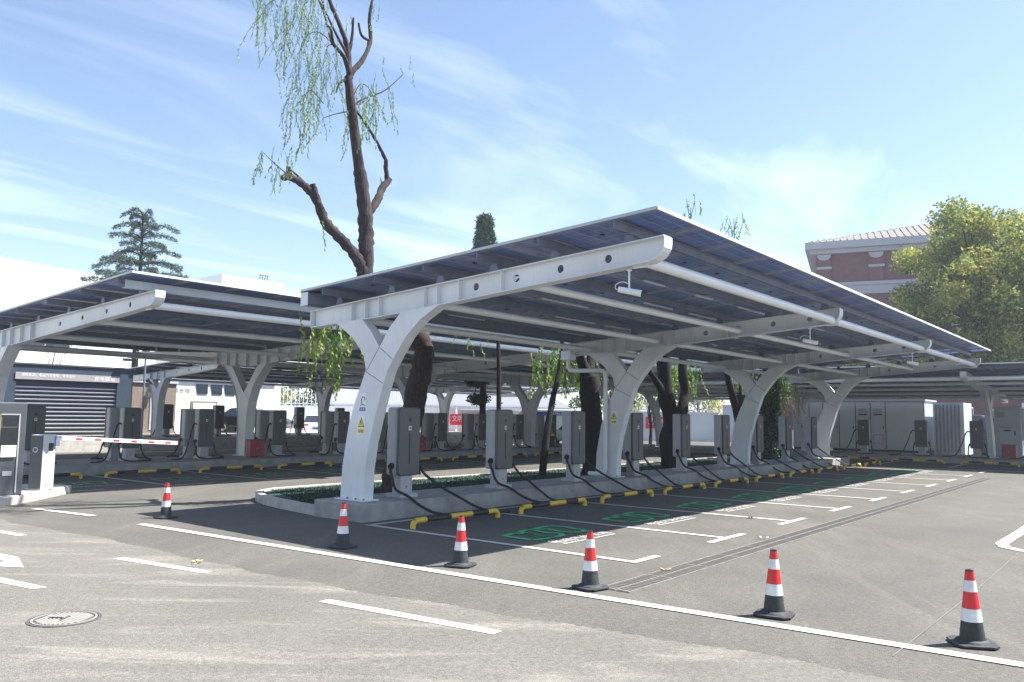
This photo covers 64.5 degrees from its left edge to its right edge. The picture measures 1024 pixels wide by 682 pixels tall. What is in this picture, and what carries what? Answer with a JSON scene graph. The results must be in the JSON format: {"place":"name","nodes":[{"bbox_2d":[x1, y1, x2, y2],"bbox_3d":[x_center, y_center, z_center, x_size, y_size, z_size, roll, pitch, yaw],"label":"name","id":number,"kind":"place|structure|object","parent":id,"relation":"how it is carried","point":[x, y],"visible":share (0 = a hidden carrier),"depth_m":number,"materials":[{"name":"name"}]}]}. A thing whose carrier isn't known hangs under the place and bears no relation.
{"place":"outdoors","nodes":[
{"label":"outdoors","id":0,"kind":"place"},
{"bbox_2d":[172,378,277,432],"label":"white house","id":1,"kind":"structure","parent":0,"point":[194,395],"depth_m":45.74,"materials":[{"name":"paint"}]},
{"bbox_2d":[191,401,217,408],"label":"door","id":2,"kind":"structure","parent":1,"relation":"in","point":[194,404],"depth_m":45.36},
{"bbox_2d":[55,429,542,452],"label":"terrace","id":3,"kind":"structure","parent":0,"point":[292,440],"depth_m":36.73,"materials":[{"name":"concrete"}]},
{"bbox_2d":[79,206,189,367],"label":"cedar tree","id":4,"kind":"object","parent":3,"relation":"on","point":[121,258],"visible":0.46,"depth_m":43.41,"materials":[{"name":"green plant"}]},
{"bbox_2d":[131,381,178,433],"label":"timber shed","id":5,"kind":"structure","parent":3,"relation":"on","point":[137,392],"depth_m":41.40,"materials":[{"name":"wood"}]},
{"bbox_2d":[144,404,178,436],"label":"ev charger","id":6,"kind":"object","parent":3,"relation":"on","point":[168,418],"visible":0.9,"depth_m":36.95,"materials":[{"name":"black metal"}]},
{"bbox_2d":[213,405,230,435],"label":"ev charger","id":7,"kind":"object","parent":3,"relation":"on","point":[219,411],"visible":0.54,"depth_m":38.96,"materials":[{"name":"black metal"}]},
{"bbox_2d":[221,408,293,432],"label":"parked car","id":8,"kind":"object","parent":3,"relation":"on","point":[230,417],"visible":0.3,"depth_m":45.39,"materials":[{"name":"black paint"}]},
{"bbox_2d":[286,407,310,435],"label":"ev charger","id":9,"kind":"object","parent":3,"relation":"on","point":[299,415],"visible":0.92,"depth_m":42.59,"materials":[{"name":"black metal"}]},
{"bbox_2d":[303,414,317,430],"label":"parked car","id":10,"kind":"object","parent":3,"relation":"on","point":[311,422],"visible":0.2,"depth_m":54.99,"materials":[{"name":"white paint"}]},
{"bbox_2d":[132,361,579,436],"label":"solar canopy","id":11,"kind":"object","parent":3,"relation":"on","point":[164,373],"visible":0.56,"depth_m":41.30,"materials":[{"name":"white metal"}]},
{"bbox_2d":[0,519,902,681],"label":"road","id":12,"kind":"structure","parent":0,"point":[218,623],"depth_m":5.85,"materials":[{"name":"grey asphalt"}]},
{"bbox_2d":[26,610,101,627],"bbox_3d":[-3.476,2.153,6.296,0.518,0.011,0.518,-4,-7,39],"label":"manhole cover","id":13,"kind":"object","parent":12,"relation":"on","point":[63,618],"visible":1,"depth_m":6.28,"materials":[{"name":"metal"}]},
{"bbox_2d":[0,441,1023,681],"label":"ground","id":14,"kind":"structure","parent":0,"point":[896,575],"depth_m":9.98,"materials":[{"name":"grey asphalt"}]},
{"bbox_2d":[0,484,70,505],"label":"kerb","id":15,"kind":"structure","parent":14,"relation":"on","point":[26,495],"depth_m":14.67,"materials":[{"name":"concrete"}]},
{"bbox_2d":[0,402,27,495],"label":"ticket machine","id":16,"kind":"object","parent":15,"relation":"on","point":[13,417],"visible":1,"depth_m":13.99,"materials":[{"name":"grey metal"}]},
{"bbox_2d":[28,434,177,490],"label":"barrier gate","id":17,"kind":"structure","parent":15,"relation":"on","point":[42,462],"depth_m":15.03,"materials":[{"name":"white metal"}]},
{"bbox_2d":[4,362,136,437],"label":"garage","id":18,"kind":"structure","parent":14,"relation":"on","point":[76,400],"depth_m":32.92,"materials":[{"name":"grey metal"}]},
{"bbox_2d":[0,257,155,367],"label":"white building","id":19,"kind":"structure","parent":14,"relation":"on","point":[22,282],"depth_m":44.75,"materials":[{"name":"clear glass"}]},
{"bbox_2d":[123,350,146,437],"bbox_3d":[-16.091,2.444,34.533,0.320,4.360,1.110,-4,-7,39],"label":"camera pole","id":20,"kind":"object","parent":14,"relation":"on","point":[143,394],"visible":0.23,"depth_m":34.78,"materials":[{"name":"metal"}]},
{"bbox_2d":[104,468,180,476],"bbox_3d":[-9.374,3.351,20.655,0.082,0.152,1.982,-4,-7,39],"label":"wheel stop","id":21,"kind":"object","parent":14,"relation":"on","point":[107,473],"visible":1,"depth_m":20.61,"materials":[{"name":"yellow metal"}]},
{"bbox_2d":[153,482,177,518],"bbox_3d":[-5.297,2.437,12.433,0.300,0.532,0.300,-2,-6,27],"label":"traffic cone","id":22,"kind":"object","parent":14,"relation":"on","point":[166,512],"visible":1,"depth_m":12.38,"materials":[{"name":"plastic"}]},
{"bbox_2d":[156,274,284,409],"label":"rooftop block","id":23,"kind":"structure","parent":14,"relation":"on","point":[248,282],"depth_m":55.37,"materials":[{"name":"white concrete"}]},
{"bbox_2d":[199,465,262,472],"bbox_3d":[-7.811,3.553,22.596,0.082,0.152,1.982,-4,-7,39],"label":"wheel stop","id":24,"kind":"object","parent":14,"relation":"on","point":[231,467],"visible":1,"depth_m":22.54,"materials":[{"name":"yellow metal"}]},
{"bbox_2d":[277,462,331,468],"bbox_3d":[-6.249,3.755,24.537,0.082,0.152,1.982,-4,-7,39],"label":"wheel stop","id":25,"kind":"object","parent":14,"relation":"on","point":[296,464],"visible":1,"depth_m":24.45,"materials":[{"name":"yellow metal"}]},
{"bbox_2d":[290,388,338,405],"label":"background tree","id":26,"kind":"object","parent":14,"relation":"on","point":[309,399],"visible":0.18,"depth_m":69.68,"materials":[{"name":"green plant"}]},
{"bbox_2d":[23,444,654,474],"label":"kerb","id":27,"kind":"structure","parent":14,"relation":"on","point":[85,466],"depth_m":23.89,"materials":[{"name":"concrete"}]},
{"bbox_2d":[23,406,56,464],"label":"ev charger","id":28,"kind":"object","parent":27,"relation":"on","point":[36,419],"visible":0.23,"depth_m":20.56,"materials":[{"name":"grey metal"}]},
{"bbox_2d":[90,407,143,460],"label":"ev charger","id":29,"kind":"object","parent":27,"relation":"on","point":[112,417],"visible":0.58,"depth_m":22.74,"materials":[{"name":"grey metal"}]},
{"bbox_2d":[90,407,151,462],"bbox_3d":[-10.742,2.564,22.208,0.742,1.486,1.677,-4,-7,39],"label":"ev charger","id":30,"kind":"object","parent":27,"relation":"on","point":[130,424],"visible":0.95,"depth_m":22.48,"materials":[{"name":"grey metal"}]},
{"bbox_2d":[166,409,216,457],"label":"ev charger","id":31,"kind":"object","parent":27,"relation":"on","point":[187,419],"visible":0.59,"depth_m":24.49,"materials":[{"name":"grey metal"}]},
{"bbox_2d":[171,409,223,459],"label":"ev charger","id":32,"kind":"object","parent":27,"relation":"on","point":[203,430],"visible":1,"depth_m":24.22,"materials":[{"name":"grey metal"}]},
{"bbox_2d":[246,439,264,456],"bbox_3d":[-8.038,3.358,25.375,0.280,0.550,0.540,-4,-7,39],"label":"fire extinguisher box","id":33,"kind":"object","parent":27,"relation":"on","point":[254,447],"visible":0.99,"depth_m":25.25,"materials":[{"name":"red paint"}]},
{"bbox_2d":[251,441,263,455],"bbox_3d":[-7.936,3.352,25.293,0.020,0.450,0.440,-4,-7,39],"label":"door","id":34,"kind":"structure","parent":33,"relation":"in","point":[257,447],"depth_m":25.29,"materials":[{"name":"red paint"}]},
{"bbox_2d":[254,410,285,454],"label":"ev charger","id":35,"kind":"object","parent":27,"relation":"on","point":[261,421],"visible":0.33,"depth_m":26.54,"materials":[{"name":"grey metal"}]},
{"bbox_2d":[251,410,295,457],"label":"ev charger","id":36,"kind":"object","parent":27,"relation":"on","point":[276,426],"visible":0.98,"depth_m":26.24,"materials":[{"name":"grey metal"}]},
{"bbox_2d":[309,411,334,452],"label":"ev charger","id":37,"kind":"object","parent":27,"relation":"on","point":[326,422],"visible":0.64,"depth_m":28.57,"materials":[{"name":"grey metal"}]},
{"bbox_2d":[320,411,349,454],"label":"ev charger","id":38,"kind":"object","parent":27,"relation":"on","point":[341,423],"visible":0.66,"depth_m":28.28,"materials":[{"name":"grey metal"}]},
{"bbox_2d":[0,270,712,455],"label":"solar canopy","id":39,"kind":"object","parent":27,"relation":"on","point":[231,329],"visible":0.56,"depth_m":22.43,"materials":[{"name":"white metal"}]},
{"bbox_2d":[377,412,387,451],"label":"ev charger","id":40,"kind":"object","parent":27,"relation":"on","point":[381,439],"visible":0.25,"depth_m":30.57,"materials":[{"name":"grey metal"}]},
{"bbox_2d":[420,413,435,449],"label":"ev charger","id":41,"kind":"object","parent":27,"relation":"on","point":[427,426],"visible":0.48,"depth_m":32.47,"materials":[{"name":"grey metal"}]},
{"bbox_2d":[426,413,455,450],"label":"ev charger","id":42,"kind":"object","parent":27,"relation":"on","point":[440,430],"visible":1,"depth_m":32.17,"materials":[{"name":"grey metal"}]},
{"bbox_2d":[453,413,475,448],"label":"ev charger","id":43,"kind":"object","parent":27,"relation":"on","point":[467,428],"visible":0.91,"depth_m":34.37,"materials":[{"name":"grey metal"}]},
{"bbox_2d":[468,414,485,449],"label":"ev charger","id":44,"kind":"object","parent":27,"relation":"on","point":[480,430],"visible":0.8,"depth_m":34.06,"materials":[{"name":"grey metal"}]},
{"bbox_2d":[513,414,531,447],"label":"ev charger","id":45,"kind":"object","parent":27,"relation":"on","point":[518,428],"visible":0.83,"depth_m":36.05,"materials":[{"name":"grey metal"}]},
{"bbox_2d":[535,415,543,445],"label":"ev charger","id":46,"kind":"object","parent":27,"relation":"on","point":[539,432],"visible":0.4,"depth_m":38.26,"materials":[{"name":"grey metal"}]},
{"bbox_2d":[327,502,356,548],"bbox_3d":[-2.062,2.243,9.900,0.300,0.532,0.300,-2,-6,33],"label":"traffic cone","id":47,"kind":"object","parent":14,"relation":"on","point":[342,539],"visible":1,"depth_m":9.84,"materials":[{"name":"plastic"}]},
{"bbox_2d":[280,386,455,430],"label":"perimeter wall","id":48,"kind":"structure","parent":14,"relation":"on","point":[289,409],"depth_m":60.02,"materials":[{"name":"white paint"}]},
{"bbox_2d":[313,389,571,428],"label":"tent hall","id":49,"kind":"structure","parent":14,"relation":"on","point":[349,396],"depth_m":69.24,"materials":[{"name":"fabric"}]},
{"bbox_2d":[410,508,499,528],"bbox_3d":[-0.822,2.685,12.322,0.082,0.152,1.982,-4,-7,39],"label":"wheel stop","id":50,"kind":"object","parent":14,"relation":"on","point":[415,521],"visible":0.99,"depth_m":12.19,"materials":[{"name":"yellow metal"}]},
{"bbox_2d":[444,515,476,567],"bbox_3d":[-0.552,2.159,8.785,0.300,0.532,0.300,-1,-6,21],"label":"traffic cone","id":51,"kind":"object","parent":14,"relation":"on","point":[460,558],"visible":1,"depth_m":8.72,"materials":[{"name":"plastic"}]},
{"bbox_2d":[464,212,497,444],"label":"cypress tree","id":52,"kind":"object","parent":14,"relation":"on","point":[484,233],"visible":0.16,"depth_m":46.73,"materials":[{"name":"green plant"}]},
{"bbox_2d":[457,410,519,430],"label":"perimeter wall","id":53,"kind":"structure","parent":14,"relation":"on","point":[459,427],"depth_m":60.01,"materials":[{"name":"white paint"}]},
{"bbox_2d":[450,414,474,424],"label":"banner","id":54,"kind":"object","parent":53,"relation":"attached to","point":[455,419],"visible":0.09,"depth_m":59.60,"materials":[{"name":"red fabric"}]},
{"bbox_2d":[255,456,761,515],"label":"kerb","id":55,"kind":"structure","parent":14,"relation":"on","point":[261,497],"depth_m":14.37,"materials":[{"name":"concrete"}]},
{"bbox_2d":[0,455,1023,666],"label":"road markings","id":56,"kind":"object","parent":14,"relation":"on","point":[15,561],"visible":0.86,"depth_m":9.15,"materials":[{"name":"white paint"}]},
{"bbox_2d":[263,456,770,503],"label":"grass","id":57,"kind":"structure","parent":14,"relation":"on","point":[304,497],"depth_m":17.95,"materials":[{"name":"green plant"}]},
{"bbox_2d":[237,0,488,492],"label":"willow tree","id":58,"kind":"object","parent":57,"relation":"on","point":[361,257],"visible":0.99,"depth_m":15.09,"materials":[{"name":"green plant"}]},
{"bbox_2d":[496,341,502,409],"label":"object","id":59,"kind":"object","parent":57,"relation":"on","point":[498,393],"visible":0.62,"depth_m":19.70,"materials":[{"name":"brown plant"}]},
{"bbox_2d":[527,341,578,475],"bbox_3d":[1.206,1.689,22.008,1.574,3.824,1.772,2,-6,-15],"label":"tree","id":60,"kind":"object","parent":57,"relation":"on","point":[546,440],"visible":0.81,"depth_m":21.48,"materials":[{"name":"green plant"}]},
{"bbox_2d":[551,343,608,473],"bbox_3d":[1.990,1.624,22.552,1.420,4.175,3.078,-2,-6,28],"label":"tree","id":61,"kind":"object","parent":57,"relation":"on","point":[589,384],"visible":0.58,"depth_m":21.72,"materials":[{"name":"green plant"}]},
{"bbox_2d":[635,352,678,467],"bbox_3d":[4.580,1.828,25.314,1.384,4.446,2.602,1,-5,0],"label":"tree","id":62,"kind":"object","parent":57,"relation":"on","point":[662,381],"visible":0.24,"depth_m":24.89,"materials":[{"name":"brown plant"}]},
{"bbox_2d":[656,194,708,413],"bbox_3d":[5.579,-0.382,27.006,1.429,9.112,2.023,-4,-7,39],"label":"tree","id":63,"kind":"object","parent":57,"relation":"on","point":[685,393],"visible":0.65,"depth_m":26.23,"materials":[{"name":"green plant"}]},
{"bbox_2d":[720,214,753,460],"bbox_3d":[8.278,-0.165,30.109,1.258,9.324,3.651,-1,-6,19],"label":"tree","id":64,"kind":"object","parent":57,"relation":"on","point":[736,401],"visible":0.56,"depth_m":29.24,"materials":[{"name":"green plant"}]},
{"bbox_2d":[754,370,805,458],"bbox_3d":[10.599,2.900,31.859,1.700,3.589,2.646,-4,-7,39],"label":"tree","id":65,"kind":"object","parent":57,"relation":"on","point":[771,407],"visible":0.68,"depth_m":31.19,"materials":[{"name":"green plant"}]},
{"bbox_2d":[518,497,586,513],"bbox_3d":[0.748,2.887,14.261,0.082,0.152,1.982,-4,-7,39],"label":"wheel stop","id":66,"kind":"object","parent":14,"relation":"on","point":[549,503],"visible":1,"depth_m":14.15,"materials":[{"name":"yellow metal"}]},
{"bbox_2d":[314,457,849,522],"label":"kerb","id":67,"kind":"structure","parent":14,"relation":"on","point":[440,500],"depth_m":15.44,"materials":[{"name":"concrete"}]},
{"bbox_2d":[386,407,509,514],"bbox_3d":[-1.042,1.977,13.335,2.052,1.752,0.795,1,-5,-1],"label":"ev charger","id":68,"kind":"object","parent":67,"relation":"on","point":[403,450],"visible":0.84,"depth_m":13.34,"materials":[{"name":"grey metal"}]},
{"bbox_2d":[485,409,587,503],"bbox_3d":[0.520,2.184,15.337,2.033,1.750,0.824,1,-5,-6],"label":"ev charger","id":69,"kind":"object","parent":67,"relation":"on","point":[499,441],"visible":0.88,"depth_m":15.27,"materials":[{"name":"grey metal"}]},
{"bbox_2d":[561,411,653,494],"bbox_3d":[2.087,2.384,17.245,2.052,1.752,0.795,1,-5,-3],"label":"ev charger","id":70,"kind":"object","parent":67,"relation":"on","point":[573,441],"visible":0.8,"depth_m":17.21,"materials":[{"name":"grey metal"}]},
{"bbox_2d":[300,206,990,501],"bbox_3d":[6.310,1.437,20.446,6.814,3.836,23.354,-4,-7,39],"label":"solar canopy","id":71,"kind":"object","parent":67,"relation":"on","point":[735,309],"visible":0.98,"depth_m":14.66,"materials":[{"name":"white metal"}]},
{"bbox_2d":[561,351,607,475],"bbox_3d":[1.712,1.676,19.054,1.240,2.920,0.260,-4,-7,39],"label":"downpipe","id":72,"kind":"object","parent":71,"relation":"attached to","point":[567,356],"visible":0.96,"depth_m":18.71,"materials":[{"name":"grey metal"}]},
{"bbox_2d":[615,269,642,296],"bbox_3d":[1.445,-0.714,10.066,0.360,0.341,0.123,-1,-6,20],"label":"security camera","id":73,"kind":"object","parent":71,"relation":"attached to","point":[631,291],"visible":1,"depth_m":10.03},
{"bbox_2d":[622,413,700,487],"bbox_3d":[3.641,2.584,19.184,2.033,1.750,0.824,1,-5,-4],"label":"ev charger","id":74,"kind":"object","parent":67,"relation":"on","point":[633,455],"visible":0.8,"depth_m":19.14,"materials":[{"name":"grey metal"}]},
{"bbox_2d":[672,414,741,481],"bbox_3d":[5.208,2.791,21.168,2.033,1.750,0.824,1,-5,-7],"label":"ev charger","id":75,"kind":"object","parent":67,"relation":"on","point":[681,441],"visible":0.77,"depth_m":21.08,"materials":[{"name":"grey metal"}]},
{"bbox_2d":[714,415,776,476],"bbox_3d":[6.771,2.993,23.109,2.033,1.750,0.824,1,-5,-7],"label":"ev charger","id":76,"kind":"object","parent":67,"relation":"on","point":[721,436],"visible":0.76,"depth_m":23.02,"materials":[{"name":"grey metal"}]},
{"bbox_2d":[750,416,809,472],"bbox_3d":[8.336,3.192,25.008,2.052,1.752,0.795,1,-5,-3],"label":"ev charger","id":77,"kind":"object","parent":67,"relation":"on","point":[757,446],"visible":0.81,"depth_m":24.95,"materials":[{"name":"grey metal"}]},
{"bbox_2d":[778,416,835,469],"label":"ev charger","id":78,"kind":"object","parent":67,"relation":"on","point":[785,435],"visible":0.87,"depth_m":26.91,"materials":[{"name":"grey metal"}]},
{"bbox_2d":[804,417,858,466],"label":"ev charger","id":79,"kind":"object","parent":67,"relation":"on","point":[810,430],"visible":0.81,"depth_m":28.86,"materials":[{"name":"grey metal"}]},
{"bbox_2d":[571,530,608,590],"bbox_3d":[0.745,2.077,7.724,0.300,0.532,0.300,5,-7,-40],"label":"traffic cone","id":80,"kind":"object","parent":14,"relation":"on","point":[590,580],"visible":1,"depth_m":7.66,"materials":[{"name":"plastic"}]},
{"bbox_2d":[600,389,646,410],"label":"background tree","id":81,"kind":"object","parent":14,"relation":"on","point":[638,403],"visible":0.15,"depth_m":71.03,"materials":[{"name":"green plant"}]},
{"bbox_2d":[600,489,653,502],"bbox_3d":[2.320,3.090,16.208,0.082,0.152,1.982,-4,-7,39],"label":"wheel stop","id":82,"kind":"object","parent":14,"relation":"on","point":[630,493],"visible":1,"depth_m":16.10,"materials":[{"name":"yellow metal"}]},
{"bbox_2d":[645,389,656,443],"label":"ornamental tree","id":83,"kind":"object","parent":14,"relation":"on","point":[649,412],"visible":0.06,"depth_m":48.44,"materials":[{"name":"brown plant"}]},
{"bbox_2d":[663,482,705,493],"bbox_3d":[3.883,3.294,18.166,0.082,0.152,1.982,-4,-7,39],"label":"wheel stop","id":84,"kind":"object","parent":14,"relation":"on","point":[666,489],"visible":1,"depth_m":18.05,"materials":[{"name":"yellow metal"}]},
{"bbox_2d":[675,393,724,414],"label":"background tree","id":85,"kind":"object","parent":14,"relation":"on","point":[712,403],"visible":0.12,"depth_m":64.47,"materials":[{"name":"green plant"}]},
{"bbox_2d":[722,405,762,441],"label":"perimeter wall","id":86,"kind":"structure","parent":14,"relation":"on","point":[726,409],"depth_m":59.34,"materials":[{"name":"white paint"}]},
{"bbox_2d":[753,549,794,619],"bbox_3d":[2.179,2.004,6.746,0.300,0.532,0.300,-2,-6,30],"label":"traffic cone","id":87,"kind":"object","parent":14,"relation":"on","point":[774,607],"visible":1,"depth_m":6.69,"materials":[{"name":"plastic"}]},
{"bbox_2d":[607,478,994,592],"bbox_3d":[7.462,3.185,15.686,0.318,0.021,20.800,-4,-7,39],"label":"drain grate","id":88,"kind":"object","parent":14,"relation":"on","point":[634,584],"visible":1,"depth_m":10.25,"materials":[{"name":"metal"}]},
{"bbox_2d":[654,445,1023,465],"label":"kerb","id":89,"kind":"structure","parent":14,"relation":"on","point":[957,458],"depth_m":33.90,"materials":[{"name":"concrete"}]},
{"bbox_2d":[602,362,1023,457],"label":"solar canopy","id":90,"kind":"object","parent":89,"relation":"on","point":[1001,382],"visible":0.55,"depth_m":34.42,"materials":[{"name":"white metal"}]},
{"bbox_2d":[833,419,873,453],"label":"ev charger","id":91,"kind":"object","parent":89,"relation":"on","point":[864,440],"visible":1,"depth_m":35.44,"materials":[{"name":"grey metal"}]},
{"bbox_2d":[889,420,932,455],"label":"ev charger","id":92,"kind":"object","parent":89,"relation":"on","point":[921,442],"visible":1,"depth_m":34.01,"materials":[{"name":"grey metal"}]},
{"bbox_2d":[943,421,989,457],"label":"ev charger","id":93,"kind":"object","parent":89,"relation":"on","point":[977,444],"visible":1,"depth_m":32.73,"materials":[{"name":"grey metal"}]},
{"bbox_2d":[1001,444,1016,458],"bbox_3d":[19.698,4.385,32.114,0.540,0.550,0.280,-4,-7,39],"label":"fire extinguisher box","id":94,"kind":"object","parent":89,"relation":"on","point":[1009,451],"visible":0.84,"depth_m":32.01,"materials":[{"name":"red paint"}]},
{"bbox_2d":[1002,446,1015,457],"bbox_3d":[19.617,4.375,32.012,0.440,0.450,0.020,-4,-7,39],"label":"door","id":95,"kind":"structure","parent":94,"relation":"in","point":[1007,451],"depth_m":32.01,"materials":[{"name":"red paint"}]},
{"bbox_2d":[792,399,936,453],"bbox_3d":[17.965,4.380,41.495,6.400,2.700,2.600,-4,-7,39],"label":"switchgear cabinet","id":96,"kind":"object","parent":14,"relation":"on","point":[892,424],"visible":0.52,"depth_m":39.85,"materials":[{"name":"grey metal"}]},
{"bbox_2d":[779,399,1023,444],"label":"red annex","id":97,"kind":"object","parent":14,"relation":"on","point":[977,405],"visible":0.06,"depth_m":51.25,"materials":[{"name":"clear brick"}]},
{"bbox_2d":[933,403,972,454],"bbox_3d":[21.214,4.265,38.994,1.300,2.550,2.040,-4,-7,39],"label":"equipment cabinet","id":98,"kind":"object","parent":14,"relation":"on","point":[951,423],"visible":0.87,"depth_m":38.25,"materials":[{"name":"white metal"}]},
{"bbox_2d":[886,195,1023,399],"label":"camphor tree","id":99,"kind":"object","parent":14,"relation":"on","point":[963,277],"visible":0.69,"depth_m":54.14,"materials":[{"name":"green plant"}]},
{"bbox_2d":[946,569,999,649],"bbox_3d":[3.366,1.945,5.946,0.300,0.532,0.300,-1,-5,13],"label":"traffic cone","id":100,"kind":"object","parent":14,"relation":"on","point":[971,635],"visible":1,"depth_m":5.89,"materials":[{"name":"plastic"}]},
{"bbox_2d":[994,273,1023,341],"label":"camphor tree","id":101,"kind":"object","parent":14,"relation":"on","point":[1019,289],"visible":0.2,"depth_m":53.59,"materials":[{"name":"green plant"}]},
{"bbox_2d":[994,407,1023,456],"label":"equipment cabinet","id":102,"kind":"object","parent":14,"relation":"on","point":[1009,425],"visible":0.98,"depth_m":34.72,"materials":[{"name":"metal"}]},
{"bbox_2d":[0,0,1023,419],"label":"sky","id":103,"kind":"structure","parent":0,"point":[805,120],"materials":[{"name":"blue"}]},
{"bbox_2d":[519,409,580,442],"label":"minibus","id":104,"kind":"object","parent":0,"point":[557,413],"visible":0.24,"depth_m":49.16,"materials":[{"name":"white paint"}]},
{"bbox_2d":[631,396,718,441],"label":"perimeter wall","id":105,"kind":"structure","parent":0,"point":[701,426],"depth_m":59.42,"materials":[{"name":"white paint"}]},
{"bbox_2d":[805,217,1023,399],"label":"red building","id":106,"kind":"structure","parent":0,"point":[860,263],"depth_m":73.36,"materials":[{"name":"brick"}]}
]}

